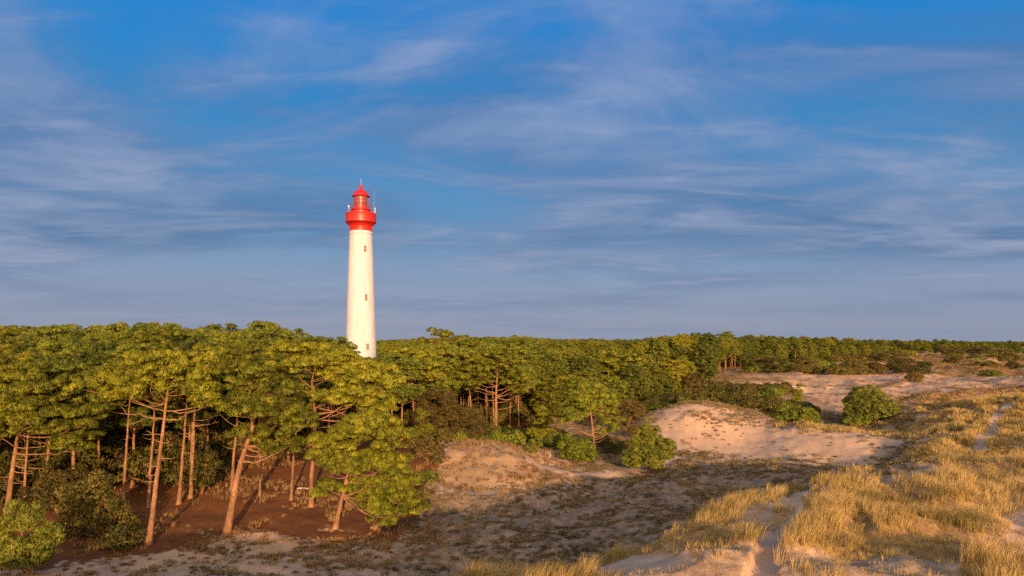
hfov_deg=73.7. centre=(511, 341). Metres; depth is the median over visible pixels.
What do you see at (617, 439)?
edge bush
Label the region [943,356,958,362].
scrub bush
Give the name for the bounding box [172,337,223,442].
pine tree
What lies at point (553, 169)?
sky
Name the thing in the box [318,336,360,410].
pine tree
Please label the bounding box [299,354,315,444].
pine tree
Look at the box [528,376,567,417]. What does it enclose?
pine tree
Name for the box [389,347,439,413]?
pine tree
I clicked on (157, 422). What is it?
pine tree
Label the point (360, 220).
lighthouse
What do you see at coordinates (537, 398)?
pine tree
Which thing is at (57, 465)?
understorey bush
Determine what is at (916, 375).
scrub bush
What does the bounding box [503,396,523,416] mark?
understorey bush
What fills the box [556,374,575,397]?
pine tree
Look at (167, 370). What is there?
pine tree
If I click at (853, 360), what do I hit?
scrub bush
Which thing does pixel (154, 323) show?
pine tree
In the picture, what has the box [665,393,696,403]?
scrub bush
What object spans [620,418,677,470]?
bush
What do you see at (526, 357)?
pine tree
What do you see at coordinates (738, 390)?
scrub bush
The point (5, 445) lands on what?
understorey bush
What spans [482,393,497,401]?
understorey bush
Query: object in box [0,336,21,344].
pine tree
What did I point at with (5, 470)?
understorey bush
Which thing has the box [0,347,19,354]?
pine tree
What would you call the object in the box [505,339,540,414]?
pine tree
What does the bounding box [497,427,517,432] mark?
evergreen bush
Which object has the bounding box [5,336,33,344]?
pine tree
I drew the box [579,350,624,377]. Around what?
pine tree
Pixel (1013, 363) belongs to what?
scrub bush
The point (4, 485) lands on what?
understorey bush
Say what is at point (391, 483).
pine tree
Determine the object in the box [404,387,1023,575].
marram grass
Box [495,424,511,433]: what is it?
edge bush
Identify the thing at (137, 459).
understorey bush
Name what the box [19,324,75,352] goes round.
pine tree
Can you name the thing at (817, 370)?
scrub bush
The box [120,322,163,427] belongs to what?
pine tree
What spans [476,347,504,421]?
pine tree
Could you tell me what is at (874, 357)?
scrub bush
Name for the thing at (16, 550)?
bush
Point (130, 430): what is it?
understorey bush
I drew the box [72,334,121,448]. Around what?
pine tree
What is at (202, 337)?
pine tree
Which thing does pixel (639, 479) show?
dune scrub
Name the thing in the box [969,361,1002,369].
scrub bush
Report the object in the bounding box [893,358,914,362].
scrub bush
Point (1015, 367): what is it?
scrub bush
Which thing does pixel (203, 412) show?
pine tree
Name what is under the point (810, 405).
scrub bush
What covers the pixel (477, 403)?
understorey bush
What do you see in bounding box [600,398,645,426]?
evergreen bush
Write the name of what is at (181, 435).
understorey bush
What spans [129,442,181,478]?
understorey bush
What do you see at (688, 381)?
scrub bush
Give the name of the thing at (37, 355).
pine tree
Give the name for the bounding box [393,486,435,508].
edge bush
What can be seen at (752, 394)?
scrub bush
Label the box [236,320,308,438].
pine tree
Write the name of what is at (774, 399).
scrub bush
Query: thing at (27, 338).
pine tree
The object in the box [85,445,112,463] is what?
understorey bush
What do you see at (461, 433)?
edge bush
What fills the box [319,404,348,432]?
understorey bush
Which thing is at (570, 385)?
pine tree
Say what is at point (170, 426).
understorey bush
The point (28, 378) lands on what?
pine tree
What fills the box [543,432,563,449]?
edge bush
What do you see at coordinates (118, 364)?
pine tree
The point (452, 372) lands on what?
pine tree
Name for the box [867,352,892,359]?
scrub bush
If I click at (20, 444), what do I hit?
understorey bush
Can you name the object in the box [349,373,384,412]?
pine tree
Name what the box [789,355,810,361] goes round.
scrub bush
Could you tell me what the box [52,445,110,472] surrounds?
understorey bush
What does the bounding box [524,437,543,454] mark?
evergreen bush
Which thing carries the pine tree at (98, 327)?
on the dune ground at (204, 514)
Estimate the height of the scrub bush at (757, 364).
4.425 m
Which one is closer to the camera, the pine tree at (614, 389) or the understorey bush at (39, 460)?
the understorey bush at (39, 460)
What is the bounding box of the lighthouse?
[345,185,376,357]
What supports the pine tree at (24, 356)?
on the dune ground at (204, 514)
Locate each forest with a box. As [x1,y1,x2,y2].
[1,331,968,436]
[307,334,1023,351]
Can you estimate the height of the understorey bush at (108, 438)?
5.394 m
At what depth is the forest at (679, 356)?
241.59 m
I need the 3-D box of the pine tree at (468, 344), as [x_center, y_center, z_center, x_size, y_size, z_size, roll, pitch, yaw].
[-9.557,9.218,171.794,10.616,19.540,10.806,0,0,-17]
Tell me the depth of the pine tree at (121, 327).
125.28 m
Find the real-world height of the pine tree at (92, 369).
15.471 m
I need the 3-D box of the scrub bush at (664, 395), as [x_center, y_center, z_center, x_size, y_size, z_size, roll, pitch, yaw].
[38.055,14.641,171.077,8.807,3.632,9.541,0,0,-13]
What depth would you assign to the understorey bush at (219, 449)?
93.20 m
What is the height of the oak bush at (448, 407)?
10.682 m
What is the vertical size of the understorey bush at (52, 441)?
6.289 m
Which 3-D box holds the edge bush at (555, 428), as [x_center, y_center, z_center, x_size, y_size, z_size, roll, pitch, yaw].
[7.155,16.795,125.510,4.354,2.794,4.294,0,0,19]
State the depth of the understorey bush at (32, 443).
95.50 m
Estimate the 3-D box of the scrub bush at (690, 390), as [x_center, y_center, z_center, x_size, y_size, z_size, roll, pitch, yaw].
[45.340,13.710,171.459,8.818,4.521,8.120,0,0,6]
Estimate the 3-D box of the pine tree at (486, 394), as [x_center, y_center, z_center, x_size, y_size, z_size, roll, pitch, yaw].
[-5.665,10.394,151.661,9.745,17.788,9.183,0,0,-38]
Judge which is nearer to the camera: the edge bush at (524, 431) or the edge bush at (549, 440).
the edge bush at (549, 440)
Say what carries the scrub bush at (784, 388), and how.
on the dune ground at (204, 514)
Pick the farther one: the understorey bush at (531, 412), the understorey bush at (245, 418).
the understorey bush at (531, 412)
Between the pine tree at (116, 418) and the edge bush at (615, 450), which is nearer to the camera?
the pine tree at (116, 418)
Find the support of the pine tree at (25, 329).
on the dune ground at (204, 514)
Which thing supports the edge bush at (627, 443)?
on the dune ground at (204, 514)
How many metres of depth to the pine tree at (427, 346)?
148.70 m
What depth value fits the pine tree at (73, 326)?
144.77 m
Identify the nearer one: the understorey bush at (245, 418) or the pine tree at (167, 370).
the pine tree at (167, 370)
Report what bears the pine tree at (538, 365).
on the dune ground at (204, 514)
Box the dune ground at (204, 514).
[0,342,1023,575]
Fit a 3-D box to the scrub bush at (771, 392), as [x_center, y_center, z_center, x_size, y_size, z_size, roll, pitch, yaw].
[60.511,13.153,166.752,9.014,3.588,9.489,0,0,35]
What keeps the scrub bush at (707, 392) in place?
on the dune ground at (204, 514)
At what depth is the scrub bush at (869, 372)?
278.70 m
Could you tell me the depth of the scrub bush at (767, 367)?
276.63 m
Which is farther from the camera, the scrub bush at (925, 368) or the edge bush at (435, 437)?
the scrub bush at (925, 368)
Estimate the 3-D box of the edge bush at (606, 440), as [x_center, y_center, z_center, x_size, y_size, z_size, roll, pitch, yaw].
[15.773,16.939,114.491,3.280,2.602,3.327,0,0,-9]
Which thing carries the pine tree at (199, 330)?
on the dune ground at (204, 514)
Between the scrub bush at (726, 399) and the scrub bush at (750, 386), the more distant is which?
the scrub bush at (750, 386)
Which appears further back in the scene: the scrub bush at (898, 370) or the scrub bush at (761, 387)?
the scrub bush at (898, 370)
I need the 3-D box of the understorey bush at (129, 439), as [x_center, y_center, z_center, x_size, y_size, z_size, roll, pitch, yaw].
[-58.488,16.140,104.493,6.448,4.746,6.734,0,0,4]
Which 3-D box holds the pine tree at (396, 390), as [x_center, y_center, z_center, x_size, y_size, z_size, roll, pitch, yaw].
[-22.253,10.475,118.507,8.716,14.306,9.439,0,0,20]
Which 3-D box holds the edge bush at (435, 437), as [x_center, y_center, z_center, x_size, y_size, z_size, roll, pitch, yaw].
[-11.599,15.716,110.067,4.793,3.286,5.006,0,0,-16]
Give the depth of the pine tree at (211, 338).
108.93 m
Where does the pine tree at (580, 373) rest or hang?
on the dune ground at (204, 514)
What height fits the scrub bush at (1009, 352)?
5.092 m
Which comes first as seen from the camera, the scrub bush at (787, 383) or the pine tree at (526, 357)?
the pine tree at (526, 357)
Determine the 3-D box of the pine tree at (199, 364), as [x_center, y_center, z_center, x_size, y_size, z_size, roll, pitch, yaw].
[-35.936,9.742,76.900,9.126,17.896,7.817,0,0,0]
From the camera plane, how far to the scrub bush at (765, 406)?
137.84 m
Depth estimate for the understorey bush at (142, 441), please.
101.25 m
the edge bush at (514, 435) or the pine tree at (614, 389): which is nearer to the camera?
the edge bush at (514, 435)
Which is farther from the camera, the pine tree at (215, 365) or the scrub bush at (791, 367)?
the scrub bush at (791, 367)
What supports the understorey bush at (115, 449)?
on the dune ground at (204, 514)
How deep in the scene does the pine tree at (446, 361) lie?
137.60 m
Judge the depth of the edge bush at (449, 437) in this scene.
104.86 m
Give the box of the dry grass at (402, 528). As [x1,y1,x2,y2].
[52,353,1023,575]
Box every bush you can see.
[0,444,31,468]
[0,450,39,475]
[0,464,43,488]
[0,472,36,508]
[0,498,65,575]
[1,441,37,460]
[2,436,46,448]
[9,433,35,441]
[9,445,90,470]
[14,465,89,510]
[22,434,55,463]
[31,460,79,496]
[34,440,80,467]
[34,463,66,471]
[48,469,143,539]
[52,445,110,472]
[73,524,146,550]
[83,466,111,490]
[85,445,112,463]
[90,431,124,451]
[94,445,145,462]
[101,449,120,473]
[104,431,140,447]
[105,450,142,480]
[109,423,147,434]
[112,444,138,463]
[113,427,146,440]
[114,445,186,487]
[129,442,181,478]
[135,431,159,447]
[147,421,188,440]
[149,429,186,456]
[154,429,205,446]
[159,428,187,441]
[165,441,228,459]
[176,433,215,474]
[182,450,223,493]
[184,450,231,480]
[186,417,217,440]
[186,436,230,450]
[209,413,240,442]
[221,426,270,450]
[238,415,266,425]
[261,420,284,436]
[292,422,319,438]
[306,414,339,433]
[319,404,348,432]
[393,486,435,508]
[398,415,435,427]
[404,408,412,427]
[406,429,433,450]
[409,387,479,440]
[410,469,439,485]
[412,438,444,463]
[432,429,450,442]
[435,428,455,442]
[445,429,466,440]
[455,394,476,401]
[462,402,484,406]
[462,403,492,420]
[464,422,498,438]
[465,407,488,431]
[471,425,487,437]
[473,433,506,441]
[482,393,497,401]
[483,411,508,424]
[487,407,499,420]
[488,400,501,407]
[488,429,526,444]
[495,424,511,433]
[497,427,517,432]
[500,401,527,422]
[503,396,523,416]
[520,419,537,430]
[522,427,530,441]
[523,406,537,420]
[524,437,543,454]
[530,431,554,444]
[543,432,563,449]
[547,425,561,431]
[555,432,598,462]
[595,434,621,444]
[596,435,614,446]
[596,441,627,454]
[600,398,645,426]
[612,439,632,447]
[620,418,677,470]
[625,425,638,435]
[627,401,646,415]
[642,398,666,404]
[645,402,677,412]
[647,392,673,399]
[652,401,675,410]
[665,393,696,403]
[676,396,702,402]
[679,387,702,394]
[681,373,701,388]
[686,371,706,388]
[695,388,728,397]
[695,396,721,401]
[698,380,730,388]
[705,385,729,390]
[711,386,751,399]
[712,394,745,402]
[717,396,741,404]
[725,382,758,389]
[733,395,773,405]
[739,382,757,391]
[740,361,764,369]
[741,400,795,413]
[742,365,761,372]
[742,392,760,400]
[750,357,762,362]
[751,383,774,391]
[753,389,776,397]
[758,386,787,396]
[761,363,787,372]
[762,356,786,363]
[764,357,788,364]
[766,382,792,394]
[771,397,785,400]
[776,384,791,394]
[783,364,800,371]
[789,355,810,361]
[790,400,821,412]
[791,360,821,365]
[795,365,813,373]
[809,356,824,360]
[810,366,825,373]
[815,359,829,366]
[823,360,836,366]
[825,354,844,361]
[825,366,854,374]
[840,354,866,359]
[840,366,866,374]
[840,385,900,421]
[842,415,871,426]
[843,359,868,366]
[847,362,867,368]
[865,368,874,374]
[866,355,878,360]
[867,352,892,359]
[868,361,881,368]
[872,365,889,374]
[877,352,889,360]
[885,362,905,370]
[891,352,907,355]
[892,366,910,372]
[893,354,909,357]
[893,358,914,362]
[899,360,912,368]
[900,350,918,355]
[904,371,924,382]
[906,364,931,373]
[910,361,933,367]
[933,346,944,352]
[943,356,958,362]
[944,353,964,360]
[948,348,970,353]
[965,348,993,353]
[966,355,984,359]
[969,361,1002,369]
[972,369,1004,376]
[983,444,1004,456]
[986,349,998,354]
[986,354,1010,361]
[998,350,1015,355]
[1004,360,1020,365]
[1004,365,1023,368]
[1009,353,1023,360]
[1013,348,1023,353]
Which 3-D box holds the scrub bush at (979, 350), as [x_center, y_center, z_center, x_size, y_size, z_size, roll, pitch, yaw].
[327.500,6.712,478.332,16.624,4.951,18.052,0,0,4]
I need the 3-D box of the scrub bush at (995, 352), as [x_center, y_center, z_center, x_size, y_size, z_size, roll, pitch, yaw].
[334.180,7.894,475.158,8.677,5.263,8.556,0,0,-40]
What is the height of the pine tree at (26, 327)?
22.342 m
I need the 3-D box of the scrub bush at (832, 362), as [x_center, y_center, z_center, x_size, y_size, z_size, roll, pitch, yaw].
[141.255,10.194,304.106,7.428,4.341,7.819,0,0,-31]
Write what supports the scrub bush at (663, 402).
on the dune ground at (204, 514)
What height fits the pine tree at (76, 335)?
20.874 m
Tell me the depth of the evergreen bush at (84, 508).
64.09 m
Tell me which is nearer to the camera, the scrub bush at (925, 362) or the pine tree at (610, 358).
the pine tree at (610, 358)
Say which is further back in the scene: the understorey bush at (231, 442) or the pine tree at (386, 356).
the pine tree at (386, 356)
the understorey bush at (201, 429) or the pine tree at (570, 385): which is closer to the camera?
the understorey bush at (201, 429)
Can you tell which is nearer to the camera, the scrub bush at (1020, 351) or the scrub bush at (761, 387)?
the scrub bush at (761, 387)
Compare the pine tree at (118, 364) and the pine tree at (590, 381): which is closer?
the pine tree at (118, 364)
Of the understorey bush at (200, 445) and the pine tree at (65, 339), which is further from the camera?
the pine tree at (65, 339)
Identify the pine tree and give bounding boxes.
[0,325,26,337]
[0,325,29,433]
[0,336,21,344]
[0,343,12,445]
[0,343,28,439]
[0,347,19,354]
[0,347,35,452]
[0,352,108,511]
[0,390,71,499]
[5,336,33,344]
[8,325,34,329]
[16,332,44,348]
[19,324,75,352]
[21,355,84,461]
[25,328,82,434]
[29,352,76,448]
[29,359,115,468]
[35,323,82,337]
[35,341,80,437]
[48,336,93,360]
[61,342,225,545]
[69,341,122,449]
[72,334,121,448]
[72,357,152,499]
[74,366,128,464]
[74,406,123,469]
[75,327,97,337]
[88,324,103,331]
[94,321,133,428]
[95,342,159,447]
[100,395,178,487]
[111,333,126,416]
[113,329,157,435]
[116,327,176,441]
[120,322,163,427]
[130,369,183,507]
[136,404,166,443]
[146,324,185,418]
[148,321,185,341]
[150,383,228,465]
[161,349,232,504]
[164,395,190,440]
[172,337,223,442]
[178,326,204,340]
[187,356,234,498]
[190,333,212,410]
[202,323,243,410]
[207,331,247,417]
[209,330,243,418]
[213,341,274,490]
[214,361,319,536]
[228,336,287,453]
[232,350,293,495]
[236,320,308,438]
[246,320,291,419]
[263,358,326,462]
[264,339,407,507]
[282,380,326,499]
[297,409,430,529]
[299,336,323,344]
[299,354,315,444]
[308,367,349,427]
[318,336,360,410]
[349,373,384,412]
[365,352,390,361]
[374,357,385,361]
[376,361,410,440]
[385,353,429,439]
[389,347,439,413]
[406,354,439,408]
[408,344,441,407]
[416,327,464,344]
[417,344,437,359]
[423,341,465,390]
[439,369,464,416]
[445,346,470,399]
[447,348,493,406]
[458,344,538,429]
[460,339,482,401]
[460,387,478,404]
[473,343,492,388]
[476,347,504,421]
[478,373,499,405]
[482,349,500,422]
[493,365,528,423]
[498,357,542,426]
[502,346,534,419]
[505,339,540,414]
[525,404,558,437]
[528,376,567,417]
[529,357,549,408]
[531,379,563,411]
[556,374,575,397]
[557,375,591,421]
[557,382,627,458]
[567,370,600,382]
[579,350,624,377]
[586,377,601,411]
[597,374,628,414]
[606,347,650,371]
[608,379,635,401]
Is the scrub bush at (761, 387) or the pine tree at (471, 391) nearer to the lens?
the pine tree at (471, 391)
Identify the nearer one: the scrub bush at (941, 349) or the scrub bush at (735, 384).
the scrub bush at (735, 384)
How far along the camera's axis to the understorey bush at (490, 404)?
169.43 m
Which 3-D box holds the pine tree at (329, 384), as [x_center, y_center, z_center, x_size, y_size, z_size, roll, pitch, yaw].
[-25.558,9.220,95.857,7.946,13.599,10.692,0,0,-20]
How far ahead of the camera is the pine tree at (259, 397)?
64.29 m
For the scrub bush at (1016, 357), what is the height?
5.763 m
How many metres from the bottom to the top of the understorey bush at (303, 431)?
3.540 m
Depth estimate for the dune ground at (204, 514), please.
70.43 m
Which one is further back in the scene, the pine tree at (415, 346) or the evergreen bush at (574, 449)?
the pine tree at (415, 346)
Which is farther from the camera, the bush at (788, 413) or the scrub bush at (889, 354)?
the scrub bush at (889, 354)
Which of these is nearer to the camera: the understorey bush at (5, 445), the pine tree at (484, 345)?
the understorey bush at (5, 445)
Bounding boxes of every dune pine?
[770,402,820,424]
[786,382,804,402]
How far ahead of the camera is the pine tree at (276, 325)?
112.00 m
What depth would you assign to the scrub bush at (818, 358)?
312.95 m
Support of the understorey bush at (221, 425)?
on the dune ground at (204, 514)
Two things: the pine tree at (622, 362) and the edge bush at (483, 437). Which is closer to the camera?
the edge bush at (483, 437)
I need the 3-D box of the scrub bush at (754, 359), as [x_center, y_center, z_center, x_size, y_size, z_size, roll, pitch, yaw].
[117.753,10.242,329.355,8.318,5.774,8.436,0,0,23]
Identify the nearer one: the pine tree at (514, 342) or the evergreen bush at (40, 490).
the evergreen bush at (40, 490)
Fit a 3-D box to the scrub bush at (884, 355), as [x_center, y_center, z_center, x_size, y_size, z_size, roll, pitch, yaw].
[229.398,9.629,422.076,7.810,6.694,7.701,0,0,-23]
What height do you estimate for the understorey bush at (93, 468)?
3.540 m
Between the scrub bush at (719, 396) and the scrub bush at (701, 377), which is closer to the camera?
the scrub bush at (719, 396)
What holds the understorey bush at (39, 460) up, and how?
on the dune ground at (204, 514)
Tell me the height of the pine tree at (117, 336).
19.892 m
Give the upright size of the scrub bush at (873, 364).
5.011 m
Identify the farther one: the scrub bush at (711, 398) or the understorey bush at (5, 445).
the scrub bush at (711, 398)
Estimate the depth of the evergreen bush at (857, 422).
130.95 m
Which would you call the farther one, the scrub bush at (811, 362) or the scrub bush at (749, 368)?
the scrub bush at (811, 362)
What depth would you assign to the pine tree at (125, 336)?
109.56 m
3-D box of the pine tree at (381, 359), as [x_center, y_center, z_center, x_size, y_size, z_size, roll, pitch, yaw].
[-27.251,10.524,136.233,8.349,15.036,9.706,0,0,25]
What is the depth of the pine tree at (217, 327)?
123.35 m
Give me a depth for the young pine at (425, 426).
98.40 m
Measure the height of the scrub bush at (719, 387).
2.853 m
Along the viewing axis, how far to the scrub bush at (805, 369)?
275.83 m
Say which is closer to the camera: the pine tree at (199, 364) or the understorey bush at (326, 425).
the pine tree at (199, 364)
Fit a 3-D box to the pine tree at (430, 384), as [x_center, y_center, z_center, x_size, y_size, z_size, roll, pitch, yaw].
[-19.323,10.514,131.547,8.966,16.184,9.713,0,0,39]
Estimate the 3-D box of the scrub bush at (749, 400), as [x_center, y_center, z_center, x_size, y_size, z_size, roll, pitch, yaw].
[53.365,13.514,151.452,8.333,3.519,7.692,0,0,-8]
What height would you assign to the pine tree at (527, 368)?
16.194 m
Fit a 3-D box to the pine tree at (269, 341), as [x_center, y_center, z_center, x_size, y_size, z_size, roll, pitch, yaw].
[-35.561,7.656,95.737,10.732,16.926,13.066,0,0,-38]
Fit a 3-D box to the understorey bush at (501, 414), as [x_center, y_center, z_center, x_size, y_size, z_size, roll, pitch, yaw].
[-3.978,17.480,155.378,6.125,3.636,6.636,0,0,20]
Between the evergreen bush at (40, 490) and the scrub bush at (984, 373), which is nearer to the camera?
the evergreen bush at (40, 490)
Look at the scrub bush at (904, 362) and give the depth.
289.61 m
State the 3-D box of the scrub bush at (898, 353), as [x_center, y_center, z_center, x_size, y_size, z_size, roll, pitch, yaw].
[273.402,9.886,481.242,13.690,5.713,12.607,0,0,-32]
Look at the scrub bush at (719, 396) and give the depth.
154.33 m
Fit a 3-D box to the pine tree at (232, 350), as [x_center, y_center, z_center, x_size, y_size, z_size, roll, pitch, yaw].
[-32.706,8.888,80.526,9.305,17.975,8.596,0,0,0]
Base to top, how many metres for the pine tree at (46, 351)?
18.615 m
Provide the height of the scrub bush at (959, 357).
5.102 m
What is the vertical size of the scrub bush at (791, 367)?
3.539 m
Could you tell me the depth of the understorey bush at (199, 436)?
103.22 m
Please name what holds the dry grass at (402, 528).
on the dune ground at (204, 514)
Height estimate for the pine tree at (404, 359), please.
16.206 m
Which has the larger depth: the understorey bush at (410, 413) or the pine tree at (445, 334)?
the pine tree at (445, 334)
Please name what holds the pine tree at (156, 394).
on the dune ground at (204, 514)
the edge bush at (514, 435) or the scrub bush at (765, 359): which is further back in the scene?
the scrub bush at (765, 359)
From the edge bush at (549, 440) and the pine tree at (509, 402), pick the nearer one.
the edge bush at (549, 440)
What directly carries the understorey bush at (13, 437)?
on the dune ground at (204, 514)
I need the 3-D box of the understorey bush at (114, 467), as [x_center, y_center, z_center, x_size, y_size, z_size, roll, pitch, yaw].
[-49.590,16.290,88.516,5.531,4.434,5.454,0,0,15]
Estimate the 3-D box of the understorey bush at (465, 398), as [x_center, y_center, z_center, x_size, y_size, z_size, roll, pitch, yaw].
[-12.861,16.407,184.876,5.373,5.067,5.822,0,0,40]
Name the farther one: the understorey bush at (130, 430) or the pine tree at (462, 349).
the pine tree at (462, 349)
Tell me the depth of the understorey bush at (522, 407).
157.65 m
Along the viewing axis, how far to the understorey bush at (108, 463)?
93.21 m
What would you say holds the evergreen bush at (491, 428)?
on the dune ground at (204, 514)
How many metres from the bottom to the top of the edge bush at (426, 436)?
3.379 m
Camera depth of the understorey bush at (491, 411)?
156.07 m
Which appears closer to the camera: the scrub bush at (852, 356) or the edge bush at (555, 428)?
the edge bush at (555, 428)
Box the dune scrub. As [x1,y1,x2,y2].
[0,354,1023,575]
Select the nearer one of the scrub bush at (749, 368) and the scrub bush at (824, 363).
the scrub bush at (749, 368)
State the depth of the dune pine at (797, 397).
158.36 m
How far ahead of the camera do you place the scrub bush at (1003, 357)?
385.35 m
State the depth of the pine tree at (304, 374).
90.13 m
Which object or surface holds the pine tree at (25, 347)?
on the dune ground at (204, 514)
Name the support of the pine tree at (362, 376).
on the dune ground at (204, 514)
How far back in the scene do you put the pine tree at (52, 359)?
82.95 m
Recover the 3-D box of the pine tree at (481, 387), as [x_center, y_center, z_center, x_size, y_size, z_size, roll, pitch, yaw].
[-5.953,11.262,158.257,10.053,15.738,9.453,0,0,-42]
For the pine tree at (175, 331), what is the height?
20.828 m
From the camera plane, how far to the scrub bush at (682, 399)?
147.46 m
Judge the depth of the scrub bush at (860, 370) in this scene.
271.97 m
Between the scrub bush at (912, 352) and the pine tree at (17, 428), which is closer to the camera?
the pine tree at (17, 428)
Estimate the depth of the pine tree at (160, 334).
105.94 m
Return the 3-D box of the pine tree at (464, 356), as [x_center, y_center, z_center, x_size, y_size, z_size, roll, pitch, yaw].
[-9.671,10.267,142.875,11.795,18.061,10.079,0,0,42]
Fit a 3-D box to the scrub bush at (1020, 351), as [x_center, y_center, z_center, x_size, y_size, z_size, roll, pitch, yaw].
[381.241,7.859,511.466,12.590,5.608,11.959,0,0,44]
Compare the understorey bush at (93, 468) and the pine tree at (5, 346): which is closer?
the understorey bush at (93, 468)
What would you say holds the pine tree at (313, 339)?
on the dune ground at (204, 514)
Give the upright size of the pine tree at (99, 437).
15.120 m
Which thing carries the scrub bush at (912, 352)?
on the dune ground at (204, 514)
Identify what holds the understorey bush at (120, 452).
on the dune ground at (204, 514)
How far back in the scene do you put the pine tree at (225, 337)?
103.87 m
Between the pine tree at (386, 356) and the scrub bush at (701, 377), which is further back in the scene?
the scrub bush at (701, 377)
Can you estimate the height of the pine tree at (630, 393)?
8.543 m
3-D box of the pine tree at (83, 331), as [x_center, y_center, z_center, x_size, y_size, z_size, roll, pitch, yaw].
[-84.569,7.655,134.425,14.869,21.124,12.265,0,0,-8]
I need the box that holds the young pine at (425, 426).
[413,407,437,439]
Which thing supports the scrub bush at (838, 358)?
on the dune ground at (204, 514)
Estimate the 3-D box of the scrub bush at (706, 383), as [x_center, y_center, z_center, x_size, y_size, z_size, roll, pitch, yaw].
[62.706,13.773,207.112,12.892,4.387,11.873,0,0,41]
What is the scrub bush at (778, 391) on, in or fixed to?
on the dune ground at (204, 514)
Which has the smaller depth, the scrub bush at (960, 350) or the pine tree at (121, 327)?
the pine tree at (121, 327)
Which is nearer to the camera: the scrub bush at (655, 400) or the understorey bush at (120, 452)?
the understorey bush at (120, 452)
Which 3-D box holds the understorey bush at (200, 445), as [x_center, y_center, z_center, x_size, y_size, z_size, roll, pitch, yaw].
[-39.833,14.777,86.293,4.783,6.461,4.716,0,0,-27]
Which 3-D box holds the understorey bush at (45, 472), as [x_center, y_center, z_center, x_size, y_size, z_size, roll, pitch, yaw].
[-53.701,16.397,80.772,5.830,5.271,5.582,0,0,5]
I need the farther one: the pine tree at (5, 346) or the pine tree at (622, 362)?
the pine tree at (622, 362)
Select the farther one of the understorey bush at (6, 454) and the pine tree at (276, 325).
the pine tree at (276, 325)
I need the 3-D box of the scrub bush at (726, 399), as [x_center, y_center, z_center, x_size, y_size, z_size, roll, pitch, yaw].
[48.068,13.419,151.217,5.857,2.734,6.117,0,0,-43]
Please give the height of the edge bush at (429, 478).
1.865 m
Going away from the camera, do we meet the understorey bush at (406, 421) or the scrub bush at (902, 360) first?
the understorey bush at (406, 421)
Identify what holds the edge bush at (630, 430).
on the dune ground at (204, 514)
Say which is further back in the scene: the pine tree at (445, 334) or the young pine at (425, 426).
the pine tree at (445, 334)
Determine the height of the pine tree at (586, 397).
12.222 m
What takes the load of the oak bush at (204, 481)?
on the dune ground at (204, 514)
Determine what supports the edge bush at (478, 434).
on the dune ground at (204, 514)
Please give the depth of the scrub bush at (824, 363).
298.70 m
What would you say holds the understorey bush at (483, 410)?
on the dune ground at (204, 514)
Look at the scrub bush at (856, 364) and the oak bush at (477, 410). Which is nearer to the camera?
the oak bush at (477, 410)
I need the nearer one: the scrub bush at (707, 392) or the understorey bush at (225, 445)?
the understorey bush at (225, 445)
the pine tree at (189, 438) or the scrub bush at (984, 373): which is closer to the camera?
the pine tree at (189, 438)
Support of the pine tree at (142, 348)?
on the dune ground at (204, 514)
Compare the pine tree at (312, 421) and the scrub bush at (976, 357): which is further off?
the scrub bush at (976, 357)
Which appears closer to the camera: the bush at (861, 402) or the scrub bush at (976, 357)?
the bush at (861, 402)
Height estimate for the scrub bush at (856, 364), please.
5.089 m
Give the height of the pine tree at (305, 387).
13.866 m
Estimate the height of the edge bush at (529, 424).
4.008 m
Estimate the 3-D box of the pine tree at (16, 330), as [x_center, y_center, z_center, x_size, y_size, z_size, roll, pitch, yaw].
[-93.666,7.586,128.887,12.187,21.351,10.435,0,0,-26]
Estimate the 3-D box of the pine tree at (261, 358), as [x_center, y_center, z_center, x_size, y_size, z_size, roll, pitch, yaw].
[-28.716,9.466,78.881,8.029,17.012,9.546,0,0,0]
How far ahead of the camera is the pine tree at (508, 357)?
135.27 m
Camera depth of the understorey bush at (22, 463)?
83.84 m
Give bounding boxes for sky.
[0,0,1023,341]
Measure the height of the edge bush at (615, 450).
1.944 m
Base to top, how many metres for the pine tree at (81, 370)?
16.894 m
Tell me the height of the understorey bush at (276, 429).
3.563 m
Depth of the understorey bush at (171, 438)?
92.10 m
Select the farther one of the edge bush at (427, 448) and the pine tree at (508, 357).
the pine tree at (508, 357)
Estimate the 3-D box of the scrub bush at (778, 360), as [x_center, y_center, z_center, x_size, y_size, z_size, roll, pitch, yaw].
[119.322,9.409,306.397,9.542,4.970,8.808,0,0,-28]
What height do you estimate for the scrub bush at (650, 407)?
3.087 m
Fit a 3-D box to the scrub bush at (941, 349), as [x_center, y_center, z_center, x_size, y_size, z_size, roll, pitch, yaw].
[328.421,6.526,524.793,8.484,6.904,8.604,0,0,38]
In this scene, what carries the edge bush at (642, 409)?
on the dune ground at (204, 514)
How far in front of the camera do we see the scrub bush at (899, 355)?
428.67 m
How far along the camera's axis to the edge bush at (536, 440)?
116.96 m
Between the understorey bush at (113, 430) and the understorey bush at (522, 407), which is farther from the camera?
the understorey bush at (522, 407)
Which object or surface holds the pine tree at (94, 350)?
on the dune ground at (204, 514)
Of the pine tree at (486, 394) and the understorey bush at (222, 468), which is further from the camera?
the pine tree at (486, 394)
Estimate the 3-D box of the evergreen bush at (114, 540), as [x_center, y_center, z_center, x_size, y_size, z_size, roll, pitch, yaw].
[-36.345,17.744,61.244,6.214,2.602,3.376,0,0,0]
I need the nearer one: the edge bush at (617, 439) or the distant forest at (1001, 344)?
the edge bush at (617, 439)
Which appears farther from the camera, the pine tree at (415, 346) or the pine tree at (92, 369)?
the pine tree at (415, 346)
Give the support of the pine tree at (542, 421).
on the dune ground at (204, 514)
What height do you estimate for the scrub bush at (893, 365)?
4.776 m
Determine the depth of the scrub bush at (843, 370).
265.82 m
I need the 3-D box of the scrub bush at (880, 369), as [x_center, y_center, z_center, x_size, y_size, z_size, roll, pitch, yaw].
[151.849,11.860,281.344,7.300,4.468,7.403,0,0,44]

